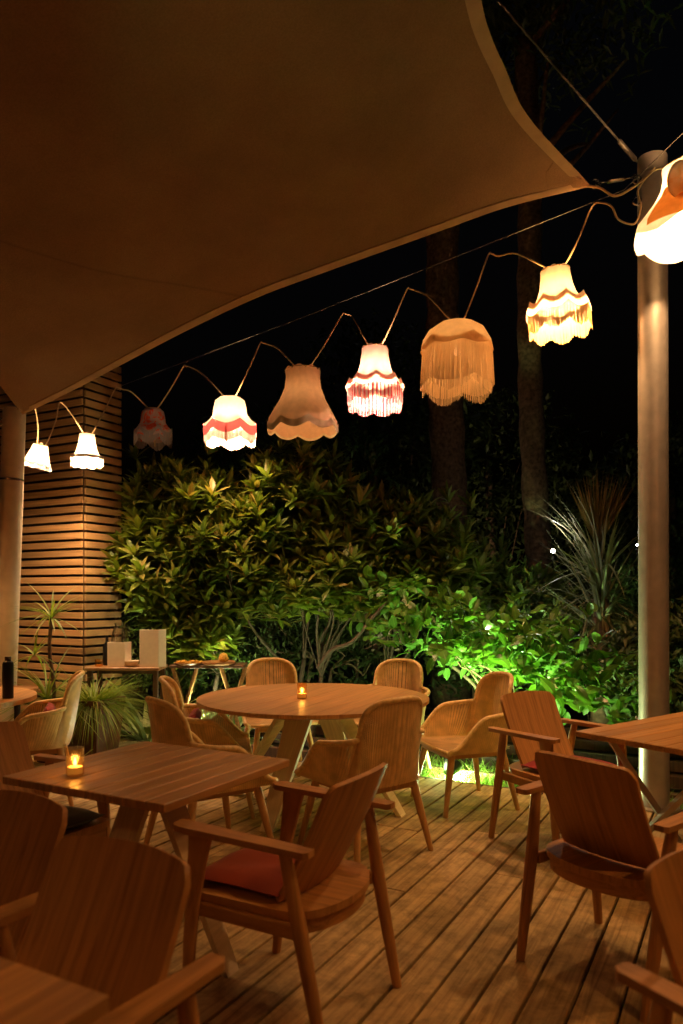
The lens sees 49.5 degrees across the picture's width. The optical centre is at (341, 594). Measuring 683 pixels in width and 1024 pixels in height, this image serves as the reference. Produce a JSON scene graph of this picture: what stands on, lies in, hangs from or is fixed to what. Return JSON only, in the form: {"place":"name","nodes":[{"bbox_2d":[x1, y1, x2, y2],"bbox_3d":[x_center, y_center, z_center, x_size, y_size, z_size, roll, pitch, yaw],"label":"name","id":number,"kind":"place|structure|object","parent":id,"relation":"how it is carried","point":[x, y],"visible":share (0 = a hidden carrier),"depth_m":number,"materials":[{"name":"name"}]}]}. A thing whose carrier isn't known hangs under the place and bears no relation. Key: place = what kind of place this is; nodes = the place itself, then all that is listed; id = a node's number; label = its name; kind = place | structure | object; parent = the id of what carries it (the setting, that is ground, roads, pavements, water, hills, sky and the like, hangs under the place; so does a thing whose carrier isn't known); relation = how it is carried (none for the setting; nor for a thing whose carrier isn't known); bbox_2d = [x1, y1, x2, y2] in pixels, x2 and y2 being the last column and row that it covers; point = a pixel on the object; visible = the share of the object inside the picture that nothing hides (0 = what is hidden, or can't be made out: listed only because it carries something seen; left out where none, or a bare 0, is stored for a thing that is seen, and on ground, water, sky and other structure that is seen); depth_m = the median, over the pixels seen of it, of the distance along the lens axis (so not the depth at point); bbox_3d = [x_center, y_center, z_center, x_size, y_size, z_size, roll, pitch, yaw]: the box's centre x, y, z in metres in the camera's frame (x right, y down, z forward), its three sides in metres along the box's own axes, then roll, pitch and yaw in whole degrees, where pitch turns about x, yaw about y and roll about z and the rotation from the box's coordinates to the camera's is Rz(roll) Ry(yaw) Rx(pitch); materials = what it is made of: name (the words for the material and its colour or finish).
{"place":"outdoors","nodes":[
{"label":"outdoors","id":0,"kind":"place"},
{"bbox_2d":[118,605,682,1023],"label":"ground","id":1,"kind":"structure","parent":0,"point":[574,714],"depth_m":14.33,"materials":[{"name":"soil"}]},
{"bbox_2d":[0,366,121,720],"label":"slatted screen","id":2,"kind":"object","parent":1,"relation":"on","point":[70,516],"visible":0.57,"depth_m":7.83,"materials":[{"name":"brown wood"}]},
{"bbox_2d":[41,668,252,755],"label":"strap plant","id":3,"kind":"object","parent":1,"relation":"on","point":[140,736],"visible":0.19,"depth_m":7.38,"materials":[{"name":"green plant"}]},
{"bbox_2d":[118,595,252,702],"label":"leaved bush","id":4,"kind":"object","parent":1,"relation":"on","point":[184,681],"visible":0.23,"depth_m":8.14,"materials":[{"name":"green plant"}]},
{"bbox_2d":[99,438,272,716],"bbox_3d":[-1.676,-0.067,7.939,1.884,3.390,1.479,0,0,21],"label":"tall shrub","id":5,"kind":"object","parent":1,"relation":"on","point":[171,583],"visible":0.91,"depth_m":7.70,"materials":[{"name":"green plant"}]},
{"bbox_2d":[169,663,247,729],"bbox_3d":[-1.315,1.130,7.350,0.764,0.891,0.300,0,0,0],"label":"console table","id":6,"kind":"object","parent":1,"relation":"on","point":[173,667],"visible":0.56,"depth_m":7.33,"materials":[{"name":"brown wood"}]},
{"bbox_2d":[174,660,202,665],"bbox_3d":[-1.504,0.664,7.300,0.300,0.041,0.300,0,0,0],"label":"snack tray","id":7,"kind":"object","parent":6,"relation":"on","point":[187,663],"visible":0.99,"depth_m":7.21,"materials":[{"name":"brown wood"}]},
{"bbox_2d":[202,652,235,665],"bbox_3d":[-1.208,0.626,7.300,0.330,0.115,0.330,0,0,0],"label":"serving board","id":8,"kind":"object","parent":6,"relation":"on","point":[223,660],"visible":1,"depth_m":7.29,"materials":[{"name":"brown wood"}]},
{"bbox_2d":[123,690,306,740],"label":"strap plant","id":9,"kind":"object","parent":1,"relation":"on","point":[149,720],"visible":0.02,"depth_m":7.60,"materials":[{"name":"green plant"}]},
{"bbox_2d":[216,714,279,745],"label":"strap plant","id":10,"kind":"object","parent":1,"relation":"on","point":[241,723],"visible":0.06,"depth_m":7.59,"materials":[{"name":"green plant"}]},
{"bbox_2d":[147,403,373,682],"bbox_3d":[-1.263,-0.825,12.573,4.629,4.906,2.464,0,0,0],"label":"dark tree","id":11,"kind":"object","parent":1,"relation":"on","point":[223,451],"visible":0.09,"depth_m":12.24,"materials":[{"name":"green plant"}]},
{"bbox_2d":[201,437,389,736],"bbox_3d":[-0.468,-0.178,7.930,2.110,3.613,1.509,0,0,0],"label":"tall shrub","id":12,"kind":"object","parent":1,"relation":"on","point":[301,557],"visible":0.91,"depth_m":7.65,"materials":[{"name":"green plant"}]},
{"bbox_2d":[220,612,386,725],"bbox_3d":[-0.441,0.806,8.602,2.174,1.644,1.103,0,0,0],"label":"leaved bush","id":13,"kind":"object","parent":1,"relation":"on","point":[298,655],"visible":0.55,"depth_m":8.50,"materials":[{"name":"green plant"}]},
{"bbox_2d":[277,545,422,681],"bbox_3d":[0.142,0.136,11.460,3.011,2.982,2.124,0,0,0],"label":"dark shrub","id":14,"kind":"object","parent":1,"relation":"on","point":[379,635],"visible":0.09,"depth_m":11.44,"materials":[{"name":"green plant"}]},
{"bbox_2d":[247,306,507,675],"bbox_3d":[0.688,-1.939,14.402,5.300,7.135,2.907,0,0,0],"label":"dark tree","id":15,"kind":"object","parent":1,"relation":"on","point":[374,439],"visible":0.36,"depth_m":14.30,"materials":[{"name":"green plant"}]},
{"bbox_2d":[120,690,682,1016],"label":"deck joists","id":16,"kind":"object","parent":1,"relation":"on","point":[676,781],"visible":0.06,"depth_m":6.86,"materials":[{"name":"brown wood"}]},
{"bbox_2d":[27,730,682,1023],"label":"deck","id":17,"kind":"structure","parent":16,"relation":"on","point":[454,895],"depth_m":3.04,"materials":[{"name":"brown wood"}]},
{"bbox_2d":[0,405,25,721],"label":"sail mast","id":18,"kind":"object","parent":17,"relation":"on","point":[13,425],"visible":0.78,"depth_m":6.37,"materials":[{"name":"paint"}]},
{"bbox_2d":[0,0,599,413],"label":"shade sail","id":19,"kind":"object","parent":18,"relation":"attached to","point":[169,169],"visible":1,"depth_m":3.96,"materials":[{"name":"fabric"}]},
{"bbox_2d":[587,167,655,196],"bbox_3d":[1.816,-2.670,4.834,0.437,0.141,0.032,0,0,28],"label":"rope","id":20,"kind":"object","parent":19,"relation":"attached to","point":[614,195],"visible":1,"depth_m":4.83,"materials":[{"name":"beige fabric"}]},
{"bbox_2d":[0,686,36,707],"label":"round table","id":21,"kind":"object","parent":17,"relation":"on","point":[23,695],"visible":0.79,"depth_m":4.98,"materials":[{"name":"brown wood"}]},
{"bbox_2d":[2,656,13,698],"bbox_3d":[-2.231,0.549,4.950,0.072,0.277,0.072,0,0,0],"label":"bottle","id":22,"kind":"object","parent":21,"relation":"on","point":[7,678],"visible":1,"depth_m":4.92,"materials":[{"name":"black glass"}]},
{"bbox_2d":[14,685,37,719],"bbox_3d":[-2.620,1.084,5.980,0.320,0.672,0.318,0,0,0],"label":"side table","id":23,"kind":"object","parent":17,"relation":"on","point":[17,710],"visible":0.17,"depth_m":5.97,"materials":[{"name":"brown wood"}]},
{"bbox_2d":[0,790,67,956],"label":"wooden armchair","id":24,"kind":"object","parent":17,"relation":"on","point":[32,828],"visible":0.61,"depth_m":2.07,"materials":[{"name":"brown wood"}]},
{"bbox_2d":[14,670,84,806],"bbox_3d":[-2.108,0.979,5.131,0.626,0.889,0.662,0,0,-19],"label":"wicker armchair","id":25,"kind":"object","parent":17,"relation":"on","point":[49,732],"visible":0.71,"depth_m":4.97,"materials":[{"name":"wicker"}]},
{"bbox_2d":[43,702,55,711],"bbox_3d":[-2.014,0.871,5.162,0.083,0.220,0.310,-19,6,-18],"label":"back pillow","id":26,"kind":"object","parent":25,"relation":"on","point":[49,706],"visible":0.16,"depth_m":5.12,"materials":[{"name":"fabric"}]},
{"bbox_2d":[0,957,108,1023],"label":"square table","id":27,"kind":"object","parent":17,"relation":"on","point":[28,995],"visible":1,"depth_m":1.26,"materials":[{"name":"brown wood"}]},
{"bbox_2d":[0,721,110,837],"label":"wooden armchair","id":28,"kind":"object","parent":17,"relation":"on","point":[15,756],"visible":0.3,"depth_m":3.39,"materials":[{"name":"brown wood"}]},
{"bbox_2d":[64,805,105,829],"bbox_3d":[-1.298,0.961,3.133,0.370,0.063,0.440,0,0,29],"label":"seat cushion","id":29,"kind":"object","parent":28,"relation":"on","point":[77,816],"visible":0.2,"depth_m":3.17,"materials":[{"name":"black fabric"}]},
{"bbox_2d":[0,585,121,762],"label":"potted dracaena","id":30,"kind":"object","parent":17,"relation":"on","point":[46,694],"visible":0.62,"depth_m":6.35,"materials":[{"name":"plant"}]},
{"bbox_2d":[32,671,153,756],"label":"plant","id":31,"kind":"object","parent":17,"relation":"on","point":[106,707],"visible":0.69,"depth_m":6.47,"materials":[{"name":"plant"}]},
{"bbox_2d":[0,836,224,1023],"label":"wooden armchair","id":32,"kind":"object","parent":17,"relation":"on","point":[107,914],"visible":0.84,"depth_m":1.68,"materials":[{"name":"brown wood"}]},
{"bbox_2d":[85,664,167,699],"bbox_3d":[-2.070,1.062,7.150,0.700,0.755,0.360,0,0,0],"label":"console table","id":33,"kind":"object","parent":17,"relation":"on","point":[136,669],"visible":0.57,"depth_m":6.99,"materials":[{"name":"brown wood"}]},
{"bbox_2d":[103,635,108,664],"bbox_3d":[-2.288,0.539,7.220,0.076,0.290,0.075,0,0,0],"label":"wine bottle","id":34,"kind":"object","parent":33,"relation":"on","point":[105,650],"visible":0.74,"depth_m":7.19,"materials":[{"name":"black glass"}]},
{"bbox_2d":[107,642,130,666],"bbox_3d":[-2.119,0.567,7.059,0.220,0.235,0.069,0,0,-16],"label":"menu card","id":35,"kind":"object","parent":33,"relation":"on","point":[118,654],"visible":0.99,"depth_m":7.05,"materials":[{"name":"white paper"}]},
{"bbox_2d":[125,660,138,666],"bbox_3d":[-2.020,0.656,7.100,0.150,0.055,0.150,0,0,0],"label":"bowl","id":36,"kind":"object","parent":33,"relation":"on","point":[132,663],"visible":0.94,"depth_m":7.05,"materials":[{"name":"brown wood"}]},
{"bbox_2d":[140,629,165,666],"bbox_3d":[-1.792,0.506,7.029,0.246,0.355,0.069,0,0,-14],"label":"menu card","id":37,"kind":"object","parent":33,"relation":"on","point":[152,648],"visible":1,"depth_m":7.02,"materials":[{"name":"white paper"}]},
{"bbox_2d":[3,741,289,977],"bbox_3d":[-0.755,1.055,2.965,0.807,0.730,0.799,0,0,29],"label":"square table","id":38,"kind":"object","parent":17,"relation":"on","point":[137,782],"visible":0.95,"depth_m":2.83,"materials":[{"name":"brown wood"}]},
{"bbox_2d":[67,758,82,774],"bbox_3d":[-1.019,0.637,2.830,0.068,0.105,0.068,0,0,0],"label":"candle","id":39,"kind":"object","parent":38,"relation":"on","point":[74,769],"visible":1,"depth_m":2.81,"materials":[{"name":"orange wax"}]},
{"bbox_2d":[159,675,255,818],"bbox_3d":[-0.893,0.979,4.915,0.626,0.889,0.661,0,0,-9],"label":"wicker armchair","id":40,"kind":"object","parent":17,"relation":"on","point":[209,728],"visible":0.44,"depth_m":4.72,"materials":[{"name":"wicker"}]},
{"bbox_2d":[189,708,200,729],"bbox_3d":[-0.991,0.871,4.900,0.083,0.220,0.310,18,-3,-8],"label":"back pillow","id":41,"kind":"object","parent":40,"relation":"on","point":[195,713],"visible":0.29,"depth_m":4.85,"materials":[{"name":"fabric"}]},
{"bbox_2d":[143,696,277,844],"bbox_3d":[-0.757,0.979,4.060,0.626,0.889,0.661,0,0,-37],"label":"wicker armchair","id":42,"kind":"object","parent":17,"relation":"on","point":[169,723],"visible":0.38,"depth_m":3.86,"materials":[{"name":"wicker"}]},
{"bbox_2d":[240,657,319,760],"bbox_3d":[-0.530,0.979,6.052,0.661,0.889,0.626,0,0,-18],"label":"wicker armchair","id":43,"kind":"object","parent":17,"relation":"on","point":[256,673],"visible":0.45,"depth_m":6.27,"materials":[{"name":"wicker"}]},
{"bbox_2d":[173,762,401,1023],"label":"wooden armchair","id":44,"kind":"object","parent":17,"relation":"on","point":[325,885],"visible":0.96,"depth_m":2.42,"materials":[{"name":"brown wood"}]},
{"bbox_2d":[204,838,300,896],"bbox_3d":[-0.257,0.961,2.637,0.370,0.063,0.440,0,0,29],"label":"seat cushion","id":45,"kind":"object","parent":44,"relation":"on","point":[259,872],"visible":0.43,"depth_m":2.51,"materials":[{"name":"red fabric"}]},
{"bbox_2d":[196,683,428,831],"bbox_3d":[-0.190,1.055,5.020,1.558,0.730,1.560,0,0,24],"label":"round table","id":46,"kind":"object","parent":17,"relation":"on","point":[335,709],"visible":0.84,"depth_m":4.79,"materials":[{"name":"brown wood"}]},
{"bbox_2d":[298,689,305,697],"bbox_3d":[-0.263,0.637,4.930,0.068,0.105,0.068,0,0,0],"label":"candle","id":47,"kind":"object","parent":46,"relation":"on","point":[301,695],"visible":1,"depth_m":4.91,"materials":[{"name":"orange wax"}]},
{"bbox_2d":[294,695,433,862],"bbox_3d":[0.150,0.979,4.143,0.661,0.889,0.626,0,0,-37],"label":"wicker armchair","id":48,"kind":"object","parent":17,"relation":"on","point":[398,752],"visible":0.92,"depth_m":3.93,"materials":[{"name":"wicker"}]},
{"bbox_2d":[348,658,430,768],"bbox_3d":[0.385,0.979,5.980,0.661,0.889,0.626,0,0,27],"label":"wicker armchair","id":49,"kind":"object","parent":17,"relation":"on","point":[413,679],"visible":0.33,"depth_m":6.22,"materials":[{"name":"wicker"}]},
{"bbox_2d":[410,671,519,817],"bbox_3d":[0.862,0.979,5.061,0.626,0.889,0.662,0,0,-19],"label":"wicker armchair","id":50,"kind":"object","parent":17,"relation":"on","point":[479,739],"visible":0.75,"depth_m":5.18,"materials":[{"name":"wicker"}]},
{"bbox_2d":[488,691,626,840],"bbox_3d":[1.239,1.003,4.238,0.664,0.842,0.592,0,0,-30],"label":"wooden armchair","id":51,"kind":"object","parent":17,"relation":"on","point":[534,720],"visible":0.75,"depth_m":4.33,"materials":[{"name":"brown wood"}]},
{"bbox_2d":[520,755,617,770],"bbox_3d":[1.294,0.961,4.142,0.440,0.063,0.370,0,0,-30],"label":"seat cushion","id":52,"kind":"object","parent":51,"relation":"on","point":[531,765],"visible":0.13,"depth_m":4.16,"materials":[{"name":"fabric"}]},
{"bbox_2d":[516,750,682,1023],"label":"wooden armchair","id":53,"kind":"object","parent":17,"relation":"on","point":[608,843],"visible":0.96,"depth_m":2.69,"materials":[{"name":"brown wood"}]},
{"bbox_2d":[575,712,682,843],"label":"rectangular table","id":54,"kind":"object","parent":17,"relation":"on","point":[663,733],"visible":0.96,"depth_m":3.65,"materials":[{"name":"brown wood"}]},
{"bbox_2d":[615,849,682,1023],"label":"wooden armchair","id":55,"kind":"object","parent":17,"relation":"on","point":[663,878],"visible":1,"depth_m":1.54,"materials":[{"name":"brown wood"}]},
{"bbox_2d":[632,150,679,812],"bbox_3d":[2.095,-0.765,4.970,0.330,4.371,0.320,0,0,0],"label":"sail mast","id":56,"kind":"object","parent":17,"relation":"on","point":[653,541],"visible":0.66,"depth_m":4.88,"materials":[{"name":"metal"}]},
{"bbox_2d":[121,133,682,385],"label":"support wire","id":57,"kind":"object","parent":56,"relation":"attached to","point":[433,265],"visible":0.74,"depth_m":5.67,"materials":[{"name":"metal"}]},
{"bbox_2d":[17,167,663,444],"bbox_3d":[-0.083,-2.075,3.390,4.521,1.464,9.185,0,0,-8],"label":"festoon cable","id":58,"kind":"object","parent":57,"relation":"hanging from","point":[613,209],"visible":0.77,"depth_m":6.00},
{"bbox_2d":[24,442,51,471],"bbox_3d":[-2.766,-1.271,6.757,0.275,0.247,0.274,14,4,0],"label":"lamp shade","id":59,"kind":"object","parent":58,"relation":"hanging from","point":[37,456],"visible":0.96,"depth_m":6.68,"materials":[{"name":"fabric"}]},
{"bbox_2d":[70,432,103,468],"bbox_3d":[-2.407,-1.375,7.000,0.309,0.332,0.304,0,0,0],"label":"lamp shade","id":60,"kind":"object","parent":58,"relation":"hanging from","point":[86,451],"visible":1,"depth_m":6.93,"materials":[{"name":"fabric"}]},
{"bbox_2d":[133,407,171,450],"bbox_3d":[-1.971,-1.751,7.739,0.399,0.418,0.396,0,0,0],"label":"lamp shade","id":61,"kind":"object","parent":58,"relation":"hanging from","point":[152,429],"visible":1,"depth_m":7.62,"materials":[{"name":"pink fabric"}]},
{"bbox_2d":[203,395,256,450],"bbox_3d":[-1.067,-1.665,7.084,0.507,0.477,0.497,0,0,0],"label":"lamp shade","id":62,"kind":"object","parent":58,"relation":"hanging from","point":[230,421],"visible":1,"depth_m":6.94,"materials":[{"name":"white fabric"}]},
{"bbox_2d":[267,364,338,440],"bbox_3d":[-0.341,-1.718,6.557,0.635,0.583,0.635,0,0,-11],"label":"lamp shade","id":63,"kind":"object","parent":58,"relation":"hanging from","point":[302,409],"visible":1,"depth_m":6.41,"materials":[{"name":"beige fabric"}]},
{"bbox_2d":[346,343,403,416],"bbox_3d":[0.277,-1.787,6.109,0.486,0.540,0.486,0,0,0],"label":"lamp shade","id":64,"kind":"object","parent":58,"relation":"hanging from","point":[373,378],"visible":1,"depth_m":5.99,"materials":[{"name":"white fabric"}]},
{"bbox_2d":[420,318,494,405],"bbox_3d":[0.885,-1.806,5.669,0.566,0.607,0.566,0,0,0],"label":"lamp shade","id":65,"kind":"object","parent":58,"relation":"hanging from","point":[457,353],"visible":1,"depth_m":5.47,"materials":[{"name":"beige fabric"}]},
{"bbox_2d":[526,263,592,345],"bbox_3d":[1.522,-2.063,5.210,0.456,0.483,0.456,-5,0,0],"label":"lamp shade","id":66,"kind":"object","parent":58,"relation":"hanging from","point":[561,304],"visible":1,"depth_m":5.11,"materials":[{"name":"cream fabric"},{"name":"textile fringe"}]},
{"bbox_2d":[634,156,682,263],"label":"lamp shade","id":67,"kind":"object","parent":58,"relation":"hanging from","point":[659,235],"visible":1,"depth_m":4.39,"materials":[{"name":"fabric"}]},
{"bbox_2d":[496,0,637,162],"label":"guy wire","id":68,"kind":"object","parent":56,"relation":"attached to","point":[626,150],"visible":1,"depth_m":4.34,"materials":[{"name":"metal"}]},
{"bbox_2d":[595,173,637,185],"bbox_3d":[1.830,-2.763,4.925,0.288,0.083,0.032,0,0,2],"label":"turnbuckle","id":69,"kind":"object","parent":56,"relation":"attached to","point":[616,179],"visible":0.97,"depth_m":4.92,"materials":[{"name":"silver metal"}]},
{"bbox_2d":[324,479,499,685],"bbox_3d":[0.722,0.144,8.027,2.058,2.956,1.392,0,0,0],"label":"tall shrub","id":70,"kind":"object","parent":1,"relation":"on","point":[417,543],"visible":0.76,"depth_m":7.72,"materials":[{"name":"green plant"}]},
{"bbox_2d":[316,599,387,669],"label":"branch","id":71,"kind":"object","parent":70,"relation":"attached to","point":[329,652],"visible":0.91,"depth_m":7.39,"materials":[{"name":"brown plant"}]},
{"bbox_2d":[403,550,565,717],"bbox_3d":[1.711,0.542,8.773,2.061,2.169,1.466,0,0,0],"label":"dark shrub","id":72,"kind":"object","parent":1,"relation":"on","point":[426,658],"visible":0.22,"depth_m":8.57,"materials":[{"name":"green plant"}]},
{"bbox_2d":[314,734,682,808],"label":"grass","id":73,"kind":"structure","parent":1,"relation":"on","point":[434,774],"depth_m":6.06,"materials":[{"name":"green plant"}]},
{"bbox_2d":[443,758,462,779],"bbox_3d":[0.893,1.415,5.950,0.159,0.231,0.162,0,0,0],"label":"garden spotlight","id":74,"kind":"object","parent":73,"relation":"on","point":[458,765],"visible":0.41,"depth_m":5.90,"materials":[{"name":"black paint"}]},
{"bbox_2d":[425,0,575,708],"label":"tall tree","id":75,"kind":"object","parent":1,"relation":"on","point":[446,428],"visible":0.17,"depth_m":9.81,"materials":[{"name":"brown plant"}]},
{"bbox_2d":[422,531,585,674],"bbox_3d":[1.921,0.416,8.911,2.216,2.419,1.374,0,0,0],"label":"tall shrub","id":76,"kind":"object","parent":1,"relation":"on","point":[508,571],"visible":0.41,"depth_m":8.61,"materials":[{"name":"green plant"}]},
{"bbox_2d":[339,565,672,752],"bbox_3d":[1.334,0.674,6.524,2.718,1.897,1.781,0,0,0],"label":"glossy bush","id":77,"kind":"object","parent":1,"relation":"on","point":[480,650],"visible":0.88,"depth_m":6.30,"materials":[{"name":"green plant"}]},
{"bbox_2d":[399,638,476,688],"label":"branch","id":78,"kind":"object","parent":77,"relation":"attached to","point":[467,678],"visible":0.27,"depth_m":6.93,"materials":[{"name":"brown plant"}]},
{"bbox_2d":[378,381,636,670],"bbox_3d":[2.567,-1.175,13.025,5.048,5.603,2.829,0,0,0],"label":"dark tree","id":79,"kind":"object","parent":1,"relation":"on","point":[495,504],"visible":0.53,"depth_m":12.69,"materials":[{"name":"green plant"}]},
{"bbox_2d":[483,0,682,688],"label":"tall tree","id":80,"kind":"object","parent":1,"relation":"on","point":[534,477],"visible":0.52,"depth_m":9.67,"materials":[{"name":"brown plant"}]},
{"bbox_2d":[518,469,669,751],"bbox_3d":[2.550,0.153,7.524,1.812,2.939,1.811,0,0,31],"label":"yucca palm","id":81,"kind":"object","parent":1,"relation":"on","point":[598,518],"visible":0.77,"depth_m":7.45,"materials":[{"name":"green plant"}]},
{"bbox_2d":[548,409,682,687],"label":"dark tree","id":82,"kind":"object","parent":1,"relation":"on","point":[675,506],"visible":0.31,"depth_m":12.40,"materials":[{"name":"green plant"}]},
{"bbox_2d":[548,545,682,691],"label":"dark shrub","id":83,"kind":"object","parent":1,"relation":"on","point":[633,595],"visible":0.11,"depth_m":9.20,"materials":[{"name":"green plant"}]},
{"bbox_2d":[563,524,682,688],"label":"dark shrub","id":84,"kind":"object","parent":1,"relation":"on","point":[672,561],"visible":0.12,"depth_m":11.38,"materials":[{"name":"green plant"}]},
{"bbox_2d":[580,593,682,719],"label":"dark shrub","id":85,"kind":"object","parent":1,"relation":"on","point":[675,652],"visible":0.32,"depth_m":6.55,"materials":[{"name":"green plant"}]},
{"bbox_2d":[118,0,682,604],"label":"sky","id":86,"kind":"structure","parent":0,"point":[595,375],"materials":[{"name":"black"}]},
{"bbox_2d":[551,549,554,562],"bbox_3d":[2.243,-0.411,7.841,0.048,0.154,0.113,0,0,19],"label":"garden spotlight","id":87,"kind":"object","parent":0,"point":[552,550],"visible":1,"depth_m":7.79,"materials":[{"name":"black paint"}]}
]}

